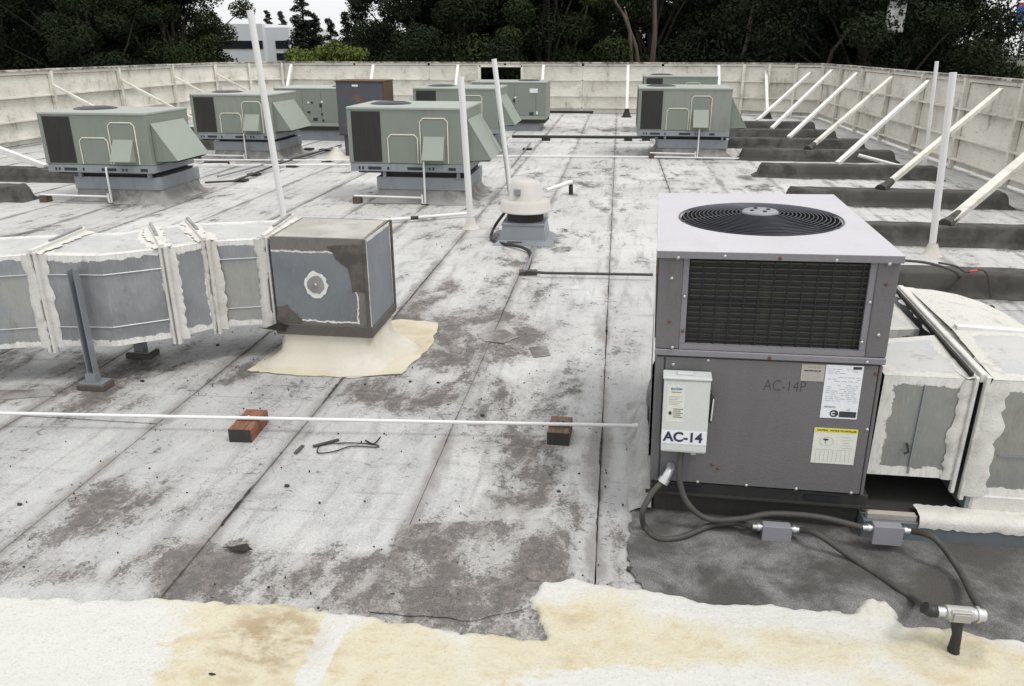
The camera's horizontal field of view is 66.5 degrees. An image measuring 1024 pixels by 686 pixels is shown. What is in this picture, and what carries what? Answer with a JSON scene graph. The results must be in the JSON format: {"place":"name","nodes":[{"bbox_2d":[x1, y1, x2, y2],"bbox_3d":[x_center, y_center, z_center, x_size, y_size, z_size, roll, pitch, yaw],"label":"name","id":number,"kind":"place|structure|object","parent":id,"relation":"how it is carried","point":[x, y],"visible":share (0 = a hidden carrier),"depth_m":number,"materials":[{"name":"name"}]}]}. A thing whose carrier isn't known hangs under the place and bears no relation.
{"place":"outdoors","nodes":[
{"label":"outdoors","id":0,"kind":"place"},
{"bbox_2d":[186,24,336,65],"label":"office building","id":1,"kind":"structure","parent":0,"point":[271,39],"depth_m":73.76,"materials":[{"name":"white concrete"}]},
{"bbox_2d":[232,41,247,48],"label":"window","id":2,"kind":"structure","parent":1,"relation":"in","point":[239,44],"depth_m":73.68,"materials":[{"name":"black glass"}]},
{"bbox_2d":[5,55,1023,147],"bbox_3d":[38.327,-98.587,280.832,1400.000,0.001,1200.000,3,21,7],"label":"ground","id":3,"kind":"structure","parent":0,"point":[1021,62],"depth_m":395.96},
{"bbox_2d":[0,0,87,146],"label":"broadleaf tree","id":4,"kind":"object","parent":3,"relation":"on","point":[13,25],"visible":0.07,"depth_m":39.71,"materials":[{"name":"green plant"}]},
{"bbox_2d":[0,0,155,75],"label":"broadleaf tree","id":5,"kind":"object","parent":3,"relation":"on","point":[17,59],"visible":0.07,"depth_m":39.60,"materials":[{"name":"green plant"}]},
{"bbox_2d":[0,0,193,73],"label":"broadleaf tree","id":6,"kind":"object","parent":3,"relation":"on","point":[61,46],"visible":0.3,"depth_m":36.78,"materials":[{"name":"green plant"}]},
{"bbox_2d":[0,0,237,75],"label":"broadleaf tree","id":7,"kind":"object","parent":3,"relation":"on","point":[21,42],"visible":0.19,"depth_m":39.42,"materials":[{"name":"green plant"}]},
{"bbox_2d":[68,0,255,67],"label":"broadleaf tree","id":8,"kind":"object","parent":3,"relation":"on","point":[211,39],"visible":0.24,"depth_m":41.03,"materials":[{"name":"green plant"}]},
{"bbox_2d":[282,0,319,60],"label":"conifer tree","id":9,"kind":"object","parent":3,"relation":"on","point":[300,36],"visible":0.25,"depth_m":59.43,"materials":[{"name":"green plant"}]},
{"bbox_2d":[307,13,325,48],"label":"conifer tree","id":10,"kind":"object","parent":3,"relation":"on","point":[317,23],"visible":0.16,"depth_m":59.73,"materials":[{"name":"green plant"}]},
{"bbox_2d":[283,40,368,65],"bbox_3d":[-8.722,-10.295,37.145,4.646,7.719,4.024,3,21,7],"label":"bush","id":11,"kind":"object","parent":3,"relation":"on","point":[328,52],"visible":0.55,"depth_m":34.81,"materials":[{"name":"green plant"}]},
{"bbox_2d":[321,17,339,46],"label":"conifer tree","id":12,"kind":"object","parent":3,"relation":"on","point":[330,26],"visible":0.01,"depth_m":57.65,"materials":[{"name":"green plant"}]},
{"bbox_2d":[339,11,352,41],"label":"conifer tree","id":13,"kind":"object","parent":3,"relation":"on","point":[345,19],"visible":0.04,"depth_m":57.32,"materials":[{"name":"green plant"}]},
{"bbox_2d":[341,0,416,65],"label":"broadleaf tree","id":14,"kind":"object","parent":3,"relation":"on","point":[359,9],"visible":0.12,"depth_m":56.44,"materials":[{"name":"green plant"}]},
{"bbox_2d":[342,0,554,78],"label":"broadleaf tree","id":15,"kind":"object","parent":3,"relation":"on","point":[388,42],"visible":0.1,"depth_m":39.62,"materials":[{"name":"green plant"}]},
{"bbox_2d":[346,0,571,79],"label":"broadleaf tree","id":16,"kind":"object","parent":3,"relation":"on","point":[460,12],"visible":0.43,"depth_m":35.80,"materials":[{"name":"green plant"}]},
{"bbox_2d":[397,0,584,79],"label":"broadleaf tree","id":17,"kind":"object","parent":3,"relation":"on","point":[445,31],"visible":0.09,"depth_m":37.97,"materials":[{"name":"green plant"}]},
{"bbox_2d":[3,0,984,67],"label":"undergrowth","id":18,"kind":"object","parent":3,"relation":"on","point":[346,37],"visible":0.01,"depth_m":51.37,"materials":[{"name":"green plant"}]},
{"bbox_2d":[0,112,1023,641],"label":"roof","id":19,"kind":"structure","parent":3,"relation":"on","point":[442,514],"depth_m":4.99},
{"bbox_2d":[0,183,38,202],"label":"sleeper curb","id":20,"kind":"structure","parent":19,"relation":"on","point":[16,193],"depth_m":12.90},
{"bbox_2d":[0,166,77,182],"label":"sleeper curb","id":21,"kind":"structure","parent":19,"relation":"on","point":[23,174],"depth_m":14.77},
{"bbox_2d":[0,146,46,167],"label":"wall brace","id":22,"kind":"object","parent":21,"relation":"on","point":[21,157],"depth_m":14.83,"materials":[{"name":"white paint"}]},
{"bbox_2d":[38,167,112,203],"bbox_3d":[-7.112,-2.589,12.744,1.306,0.591,0.180,3,21,7],"label":"condensate pipe","id":23,"kind":"object","parent":19,"relation":"on","point":[44,198],"visible":1,"depth_m":12.75,"materials":[{"name":"white plastic"}]},
{"bbox_2d":[66,269,114,391],"bbox_3d":[-3.125,-0.093,5.707,0.220,0.913,0.140,3,21,7],"label":"duct stand","id":24,"kind":"object","parent":19,"relation":"on","point":[93,380],"visible":1,"depth_m":5.73,"materials":[{"name":"grey metal"}]},
{"bbox_2d":[0,62,219,147],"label":"screen wall","id":25,"kind":"structure","parent":19,"relation":"on","point":[26,95],"depth_m":22.28,"materials":[{"name":"paint"}]},
{"bbox_2d":[52,84,94,105],"bbox_3d":[-11.020,-6.226,20.831,2.428,1.289,0.070,3,21,7],"label":"wall brace","id":26,"kind":"object","parent":25,"relation":"attached to","point":[71,95],"depth_m":20.76,"materials":[{"name":"paint"}]},
{"bbox_2d":[121,79,192,119],"bbox_3d":[-10.624,-7.316,23.706,2.428,1.289,0.070,3,21,7],"label":"wall brace","id":27,"kind":"object","parent":25,"relation":"attached to","point":[146,93],"depth_m":23.65,"materials":[{"name":"paint"}]},
{"bbox_2d":[173,76,203,91],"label":"wall brace","id":28,"kind":"object","parent":25,"relation":"attached to","point":[186,83],"depth_m":26.41,"materials":[{"name":"paint"}]},
{"bbox_2d":[36,105,212,204],"bbox_3d":[-6.366,-3.203,13.124,2.218,1.467,1.743,3,21,7],"label":"rooftop unit","id":29,"kind":"object","parent":19,"relation":"on","point":[145,155],"visible":0.99,"depth_m":12.57,"materials":[{"name":"green paint"}]},
{"bbox_2d":[125,342,159,358],"bbox_3d":[-3.055,-0.030,6.416,0.220,0.293,0.140,3,21,7],"label":"duct stand","id":30,"kind":"object","parent":19,"relation":"on","point":[142,350],"visible":0.74,"depth_m":6.40,"materials":[{"name":"grey wood"}]},
{"bbox_2d":[199,139,214,149],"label":"sleeper curb","id":31,"kind":"structure","parent":19,"relation":"on","point":[208,144],"depth_m":19.41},
{"bbox_2d":[194,133,246,158],"bbox_3d":[-6.523,-4.394,17.477,1.303,0.611,0.180,3,21,7],"label":"condensate pipe","id":32,"kind":"object","parent":19,"relation":"on","point":[244,155],"visible":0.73,"depth_m":17.46,"materials":[{"name":"white plastic"}]},
{"bbox_2d":[225,543,252,550],"bbox_3d":[-1.386,1.036,3.967,0.160,0.017,0.068,3,21,7],"label":"roofing scrap","id":33,"kind":"object","parent":19,"relation":"on","point":[242,547],"visible":1,"depth_m":3.96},
{"bbox_2d":[228,409,268,442],"bbox_3d":[-1.744,0.539,5.173,0.150,0.113,0.303,2,21,4],"label":"wood block","id":34,"kind":"object","parent":19,"relation":"on","point":[246,431],"depth_m":5.08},
{"bbox_2d":[0,411,637,428],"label":"pipe run","id":35,"kind":"object","parent":34,"relation":"on","point":[634,425],"visible":0.92,"depth_m":5.11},
{"bbox_2d":[213,61,284,90],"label":"screen wall","id":36,"kind":"structure","parent":19,"relation":"on","point":[241,74],"depth_m":30.03,"materials":[{"name":"paint"}]},
{"bbox_2d":[189,90,310,161],"bbox_3d":[-5.886,-5.040,17.968,2.228,1.467,1.943,3,21,7],"label":"rooftop unit","id":37,"kind":"object","parent":19,"relation":"on","point":[225,119],"visible":0.94,"depth_m":17.31,"materials":[{"name":"green paint"}]},
{"bbox_2d":[247,10,286,217],"bbox_3d":[-2.614,-2.191,8.654,0.334,2.764,0.254,3,21,7],"label":"white pole","id":38,"kind":"object","parent":19,"relation":"on","point":[264,99],"visible":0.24,"depth_m":8.51,"materials":[{"name":"plastic"}]},
{"bbox_2d":[194,159,349,160],"bbox_3d":[-5.333,-4.056,17.323,3.561,0.039,0.038,0,21,1],"label":"pipe run","id":39,"kind":"object","parent":19,"relation":"on","point":[270,159],"depth_m":17.31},
{"bbox_2d":[194,164,349,165],"bbox_3d":[-5.087,-3.772,16.573,3.279,0.039,0.038,0,21,-1],"label":"pipe run","id":40,"kind":"object","parent":19,"relation":"on","point":[279,165],"visible":0.81,"depth_m":16.56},
{"bbox_2d":[205,144,341,183],"bbox_3d":[-4.799,-3.985,17.106,0.462,0.039,6.055,4,21,12],"label":"pipe run","id":41,"kind":"object","parent":19,"relation":"on","point":[240,178],"visible":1,"depth_m":15.71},
{"bbox_2d":[217,146,341,176],"bbox_3d":[-5.036,-4.086,17.373,0.136,0.035,5.103,6,22,15],"label":"pipe run","id":42,"kind":"object","parent":19,"relation":"on","point":[269,163],"visible":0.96,"depth_m":16.51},
{"bbox_2d":[273,85,344,140],"bbox_3d":[-5.153,-6.463,21.816,2.312,1.415,1.708,3,21,7],"label":"rooftop unit","id":43,"kind":"object","parent":19,"relation":"on","point":[317,104],"visible":0.43,"depth_m":21.01,"materials":[{"name":"green paint"}]},
{"bbox_2d":[10,228,631,611],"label":"loose chips","id":44,"kind":"object","parent":19,"relation":"on","point":[628,568],"visible":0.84,"depth_m":4.58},
{"bbox_2d":[247,317,437,377],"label":"duct box curb","id":45,"kind":"structure","parent":19,"relation":"on","point":[399,346],"depth_m":6.26,"materials":[{"name":"white plastic"}]},
{"bbox_2d":[0,213,396,352],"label":"duct","id":46,"kind":"object","parent":45,"relation":"on","point":[185,279],"visible":1,"depth_m":5.99,"materials":[{"name":"metal"}]},
{"bbox_2d":[317,436,380,453],"bbox_3d":[-1.039,0.652,4.992,0.407,0.029,0.124,-4,21,-11],"label":"wire scrap","id":47,"kind":"object","parent":19,"relation":"on","point":[370,443],"visible":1,"depth_m":5.01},
{"bbox_2d":[323,79,393,158],"bbox_3d":[-3.599,-5.182,18.049,1.440,1.690,1.440,3,21,7],"label":"rusty cabinet","id":48,"kind":"object","parent":19,"relation":"on","point":[349,92],"visible":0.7,"depth_m":17.79,"materials":[{"name":"grey metal"}]},
{"bbox_2d":[352,161,428,204],"bbox_3d":[-1.963,-2.597,12.625,1.254,0.691,0.180,3,21,7],"label":"condensate pipe","id":49,"kind":"object","parent":19,"relation":"on","point":[357,199],"visible":0.98,"depth_m":12.64,"materials":[{"name":"white plastic"}]},
{"bbox_2d":[346,101,501,205],"bbox_3d":[-1.382,-3.263,13.169,2.308,1.547,1.943,3,21,7],"label":"rooftop unit","id":50,"kind":"object","parent":19,"relation":"on","point":[395,144],"visible":0.96,"depth_m":12.48,"materials":[{"name":"green paint"}]},
{"bbox_2d":[381,212,466,220],"bbox_3d":[-1.301,-1.851,11.480,1.433,0.054,0.056,-8,22,-21],"label":"pipe run","id":51,"kind":"object","parent":19,"relation":"on","point":[428,216],"visible":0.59,"depth_m":11.48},
{"bbox_2d":[413,84,520,154],"bbox_3d":[-1.020,-5.481,19.017,2.388,1.547,2.043,3,21,7],"label":"rooftop unit","id":52,"kind":"object","parent":19,"relation":"on","point":[485,95],"visible":0.34,"depth_m":18.14,"materials":[{"name":"green paint"}]},
{"bbox_2d":[458,77,479,229],"bbox_3d":[-0.584,-2.565,10.667,0.272,2.035,0.254,3,21,7],"label":"white pole","id":53,"kind":"object","parent":19,"relation":"on","point":[470,224],"visible":1,"depth_m":10.65,"materials":[{"name":"plastic"}]},
{"bbox_2d":[492,59,510,195],"bbox_3d":[-0.161,-3.595,13.120,0.346,2.228,0.084,3,21,7],"label":"white pole","id":54,"kind":"object","parent":19,"relation":"on","point":[501,120],"visible":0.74,"depth_m":13.06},
{"bbox_2d":[471,79,550,130],"bbox_3d":[0.009,-7.431,24.297,2.252,1.465,1.708,3,21,7],"label":"rooftop unit","id":55,"kind":"object","parent":19,"relation":"on","point":[530,99],"visible":0.62,"depth_m":23.42,"materials":[{"name":"green paint"}]},
{"bbox_2d":[0,578,1023,685],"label":"foam coating","id":56,"kind":"object","parent":19,"relation":"on","point":[602,635],"visible":0.8,"depth_m":3.29,"materials":[{"name":"plastic"}]},
{"bbox_2d":[919,602,986,655],"bbox_3d":[1.810,1.197,3.241,0.249,0.262,0.071,3,21,7],"label":"conduit tee","id":57,"kind":"object","parent":56,"relation":"on","point":[958,617],"visible":0.98,"depth_m":3.19,"materials":[{"name":"metal"}]},
{"bbox_2d":[281,61,745,113],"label":"screen wall","id":58,"kind":"structure","parent":19,"relation":"on","point":[603,89],"depth_m":29.82,"materials":[{"name":"paint"}]},
{"bbox_2d":[493,179,555,246],"bbox_3d":[0.185,-1.747,10.246,0.780,0.785,0.780,3,21,7],"label":"exhaust fan","id":59,"kind":"object","parent":19,"relation":"on","point":[525,206],"visible":1,"depth_m":10.06},
{"bbox_2d":[490,213,531,268],"bbox_3d":[0.025,-1.352,9.737,0.318,0.414,2.118,-6,21,-15],"label":"power cable","id":60,"kind":"object","parent":59,"relation":"attached to","point":[504,243],"visible":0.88,"depth_m":10.06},
{"bbox_2d":[545,180,572,193],"bbox_3d":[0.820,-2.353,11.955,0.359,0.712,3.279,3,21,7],"label":"prop pipe","id":61,"kind":"object","parent":19,"relation":"on","point":[560,185],"visible":1,"depth_m":10.50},
{"bbox_2d":[547,416,572,445],"bbox_3d":[0.314,0.564,5.104,0.144,0.115,0.243,3,21,9],"label":"wood block","id":62,"kind":"object","parent":19,"relation":"on","point":[559,435],"depth_m":5.01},
{"bbox_2d":[512,135,654,138],"bbox_3d":[2.034,-5.476,20.757,4.076,0.078,0.117,1,21,3],"label":"pipe run","id":63,"kind":"object","parent":19,"relation":"on","point":[577,136],"visible":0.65,"depth_m":20.75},
{"bbox_2d":[524,243,652,275],"bbox_3d":[0.916,-0.994,9.220,1.424,0.051,1.398,3,21,7],"label":"conduit run","id":64,"kind":"object","parent":19,"relation":"on","point":[579,273],"visible":1,"depth_m":8.60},
{"bbox_2d":[496,155,737,158],"bbox_3d":[2.428,-4.262,17.894,5.732,0.039,0.164,2,21,4],"label":"pipe run","id":65,"kind":"object","parent":19,"relation":"on","point":[621,157],"visible":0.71,"depth_m":17.91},
{"bbox_2d":[622,65,630,117],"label":"wall brace","id":66,"kind":"object","parent":19,"relation":"on","point":[626,113],"depth_m":28.62,"materials":[{"name":"white paint"}]},
{"bbox_2d":[642,73,718,84],"bbox_3d":[5.176,-7.265,23.580,2.488,1.647,2.143,3,21,7],"label":"rooftop unit","id":67,"kind":"object","parent":19,"relation":"on","point":[703,79],"visible":0.31,"depth_m":22.58,"materials":[{"name":"green paint"}]},
{"bbox_2d":[636,84,745,159],"bbox_3d":[4.173,-5.276,18.434,2.448,1.577,2.143,3,21,7],"label":"rooftop unit","id":68,"kind":"object","parent":19,"relation":"on","point":[672,118],"visible":1,"depth_m":17.62,"materials":[{"name":"green paint"}]},
{"bbox_2d":[649,128,699,158],"bbox_3d":[3.715,-4.554,17.786,1.152,0.691,0.180,3,21,7],"label":"condensate pipe","id":69,"kind":"object","parent":68,"relation":"attached to","point":[651,155],"visible":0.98,"depth_m":17.80,"materials":[{"name":"white plastic"}]},
{"bbox_2d":[639,481,752,541],"bbox_3d":[0.960,0.880,4.040,0.593,0.278,0.190,3,21,7],"label":"flexible conduit","id":70,"kind":"object","parent":19,"relation":"on","point":[645,504],"visible":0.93,"depth_m":4.07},
{"bbox_2d":[645,193,905,525],"bbox_3d":[1.404,-0.009,4.587,1.150,1.542,1.697,2,21,10],"label":"rooftop air conditioner","id":71,"kind":"object","parent":19,"relation":"on","point":[773,316],"visible":1,"depth_m":3.90,"materials":[{"name":"metal"}]},
{"bbox_2d":[676,452,862,530],"bbox_3d":[1.312,0.769,3.990,0.940,0.392,0.089,4,21,11],"label":"flexible conduit","id":72,"kind":"object","parent":71,"relation":"attached to","point":[732,519],"visible":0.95,"depth_m":4.04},
{"bbox_2d":[752,521,798,541],"bbox_3d":[1.365,0.974,4.037,0.239,0.087,0.058,3,21,7],"label":"junction box","id":73,"kind":"object","parent":19,"relation":"on","point":[777,531],"visible":1,"depth_m":4.01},
{"bbox_2d":[744,121,815,128],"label":"sleeper curb","id":74,"kind":"structure","parent":19,"relation":"on","point":[781,125],"depth_m":23.97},
{"bbox_2d":[756,71,811,120],"bbox_3d":[9.214,-8.351,26.081,0.085,1.481,5.677,14,25,33],"label":"wall brace","id":75,"kind":"object","parent":74,"relation":"on","point":[780,99],"depth_m":25.72,"materials":[{"name":"white paint"}]},
{"bbox_2d":[725,128,836,137],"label":"sleeper curb","id":76,"kind":"structure","parent":19,"relation":"on","point":[780,133],"depth_m":21.71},
{"bbox_2d":[770,70,832,128],"bbox_3d":[8.901,-7.489,23.808,0.085,1.481,5.766,14,25,32],"label":"wall brace","id":77,"kind":"object","parent":76,"relation":"on","point":[798,102],"depth_m":23.53,"materials":[{"name":"white paint"}]},
{"bbox_2d":[739,63,825,118],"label":"screen wall","id":78,"kind":"structure","parent":19,"relation":"on","point":[783,78],"depth_m":28.31,"materials":[{"name":"paint"}]},
{"bbox_2d":[762,66,772,118],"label":"wall brace","id":79,"kind":"object","parent":78,"relation":"attached to","point":[768,116],"depth_m":28.07,"materials":[{"name":"white paint"}]},
{"bbox_2d":[727,137,866,148],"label":"sleeper curb","id":80,"kind":"structure","parent":19,"relation":"on","point":[763,142],"depth_m":19.55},
{"bbox_2d":[787,72,857,137],"bbox_3d":[8.563,-6.557,21.351,0.085,1.480,5.242,15,26,35],"label":"wall brace","id":81,"kind":"object","parent":80,"relation":"on","point":[803,123],"depth_m":21.11,"materials":[{"name":"white paint"}]},
{"bbox_2d":[735,148,899,162],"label":"sleeper curb","id":82,"kind":"structure","parent":19,"relation":"on","point":[789,154],"depth_m":17.41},
{"bbox_2d":[804,76,892,149],"bbox_3d":[8.188,-5.546,18.786,0.194,1.551,4.568,19,28,40],"label":"wall brace","id":83,"kind":"object","parent":82,"relation":"on","point":[831,129],"depth_m":18.59,"materials":[{"name":"paint"}]},
{"bbox_2d":[751,162,945,180],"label":"sleeper curb","id":84,"kind":"structure","parent":19,"relation":"on","point":[841,171],"depth_m":15.13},
{"bbox_2d":[835,80,929,164],"bbox_3d":[7.892,-4.711,16.482,0.085,1.479,4.413,19,28,41],"label":"wall brace","id":85,"kind":"object","parent":84,"relation":"on","point":[878,126],"depth_m":16.31,"materials":[{"name":"white paint"}]},
{"bbox_2d":[799,527,935,611],"bbox_3d":[1.707,1.045,3.647,0.246,0.249,0.863,-6,22,-15],"label":"flexible conduit","id":86,"kind":"object","parent":19,"relation":"on","point":[918,602],"visible":0.93,"depth_m":3.82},
{"bbox_2d":[862,521,910,545],"bbox_3d":[1.883,0.957,3.927,0.236,0.103,0.058,3,21,7],"label":"junction box","id":87,"kind":"object","parent":19,"relation":"attached to","point":[887,533],"visible":1,"depth_m":3.90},
{"bbox_2d":[911,528,983,608],"bbox_3d":[2.033,1.060,3.551,0.187,0.196,0.755,3,21,7],"label":"flexible conduit","id":88,"kind":"object","parent":87,"relation":"attached to","point":[942,546],"visible":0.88,"depth_m":3.75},
{"bbox_2d":[858,61,938,164],"bbox_3d":[7.536,-4.378,15.202,1.314,2.085,0.070,3,21,7],"label":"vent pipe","id":89,"kind":"object","parent":19,"relation":"on","point":[935,73],"visible":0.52,"depth_m":15.14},
{"bbox_2d":[786,186,1015,209],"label":"sleeper curb","id":90,"kind":"structure","parent":19,"relation":"on","point":[912,198],"depth_m":12.46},
{"bbox_2d":[875,88,1002,189],"bbox_3d":[7.448,-3.523,13.457,3.887,1.552,0.194,-16,26,-35],"label":"wall brace","id":91,"kind":"object","parent":90,"relation":"on","point":[887,184],"depth_m":13.26,"materials":[{"name":"paint"}]},
{"bbox_2d":[815,64,1023,189],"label":"screen wall","id":92,"kind":"structure","parent":19,"relation":"on","point":[987,141],"depth_m":17.39,"materials":[{"name":"metal"}]},
{"bbox_2d":[920,72,956,257],"bbox_3d":[5.135,-2.067,9.218,0.260,2.134,0.280,-19,28,-40],"label":"white pole","id":93,"kind":"object","parent":19,"relation":"on","point":[931,250],"visible":1,"depth_m":9.20,"materials":[{"name":"plastic"}]},
{"bbox_2d":[855,473,1023,547],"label":"duct curb","id":94,"kind":"structure","parent":19,"relation":"on","point":[931,505],"depth_m":4.02,"materials":[{"name":"metal"}]},
{"bbox_2d":[865,221,1023,248],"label":"sleeper curb","id":95,"kind":"structure","parent":19,"relation":"on","point":[975,235],"depth_m":9.98,"materials":[{"name":"concrete"}]},
{"bbox_2d":[939,152,1023,225],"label":"wall brace","id":96,"kind":"object","parent":95,"relation":"on","point":[980,195],"depth_m":10.39,"materials":[{"name":"paint"}]},
{"bbox_2d":[866,285,1023,507],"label":"duct","id":97,"kind":"object","parent":19,"relation":"on","point":[950,412],"visible":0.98,"depth_m":3.98,"materials":[{"name":"metal"}]},
{"bbox_2d":[905,259,994,307],"bbox_3d":[4.483,-0.644,7.872,0.897,0.498,1.093,17,27,38],"label":"wire coil","id":98,"kind":"object","parent":19,"relation":"on","point":[951,270],"visible":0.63,"depth_m":7.61,"materials":[{"name":"black rubber"},{"name":"red plastic"}]},
{"bbox_2d":[897,265,1023,300],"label":"sleeper curb","id":99,"kind":"structure","parent":19,"relation":"on","point":[1007,284],"depth_m":7.95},
{"bbox_2d":[433,0,652,107],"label":"broadleaf tree","id":100,"kind":"object","parent":3,"relation":"on","point":[515,5],"visible":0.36,"depth_m":36.42,"materials":[{"name":"green plant"}]},
{"bbox_2d":[519,0,676,71],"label":"broadleaf tree","id":101,"kind":"object","parent":3,"relation":"on","point":[579,8],"visible":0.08,"depth_m":40.89,"materials":[{"name":"green plant"}]},
{"bbox_2d":[557,0,731,87],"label":"broadleaf tree","id":102,"kind":"object","parent":3,"relation":"on","point":[617,44],"visible":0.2,"depth_m":36.16,"materials":[{"name":"green plant"}]},
{"bbox_2d":[619,0,825,72],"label":"broadleaf tree","id":103,"kind":"object","parent":3,"relation":"on","point":[699,33],"visible":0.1,"depth_m":36.53,"materials":[{"name":"green plant"}]},
{"bbox_2d":[658,0,865,71],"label":"broadleaf tree","id":104,"kind":"object","parent":3,"relation":"on","point":[726,15],"visible":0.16,"depth_m":35.51,"materials":[{"name":"green plant"}]},
{"bbox_2d":[707,2,976,66],"bbox_3d":[15.568,-15.153,39.660,12.003,15.048,12.329,2,21,5],"label":"broadleaf tree","id":105,"kind":"object","parent":3,"relation":"on","point":[832,28],"visible":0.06,"depth_m":35.89,"materials":[{"name":"green plant"}]},
{"bbox_2d":[703,0,1023,86],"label":"broadleaf tree","id":106,"kind":"object","parent":3,"relation":"on","point":[786,40],"visible":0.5,"depth_m":31.35,"materials":[{"name":"green plant"}]},
{"bbox_2d":[885,0,907,32],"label":"sign tower","id":107,"kind":"structure","parent":3,"relation":"on","point":[893,9],"depth_m":28.99,"materials":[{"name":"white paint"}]},
{"bbox_2d":[800,0,1023,76],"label":"broadleaf tree","id":108,"kind":"object","parent":3,"relation":"on","point":[838,57],"visible":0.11,"depth_m":30.10,"materials":[{"name":"green plant"}]},
{"bbox_2d":[826,0,1023,87],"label":"broadleaf tree","id":109,"kind":"object","parent":3,"relation":"on","point":[969,29],"visible":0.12,"depth_m":35.95,"materials":[{"name":"green plant"}]},
{"bbox_2d":[915,2,1015,73],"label":"broadleaf tree","id":110,"kind":"object","parent":3,"relation":"on","point":[979,34],"depth_m":50.56,"materials":[{"name":"green plant"}]},
{"bbox_2d":[1013,2,1023,77],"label":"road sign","id":111,"kind":"object","parent":3,"relation":"on","point":[1021,5],"visible":0.06,"depth_m":44.91,"materials":[{"name":"paint"}]},
{"bbox_2d":[13,0,1023,54],"label":"sky","id":112,"kind":"structure","parent":0,"point":[324,9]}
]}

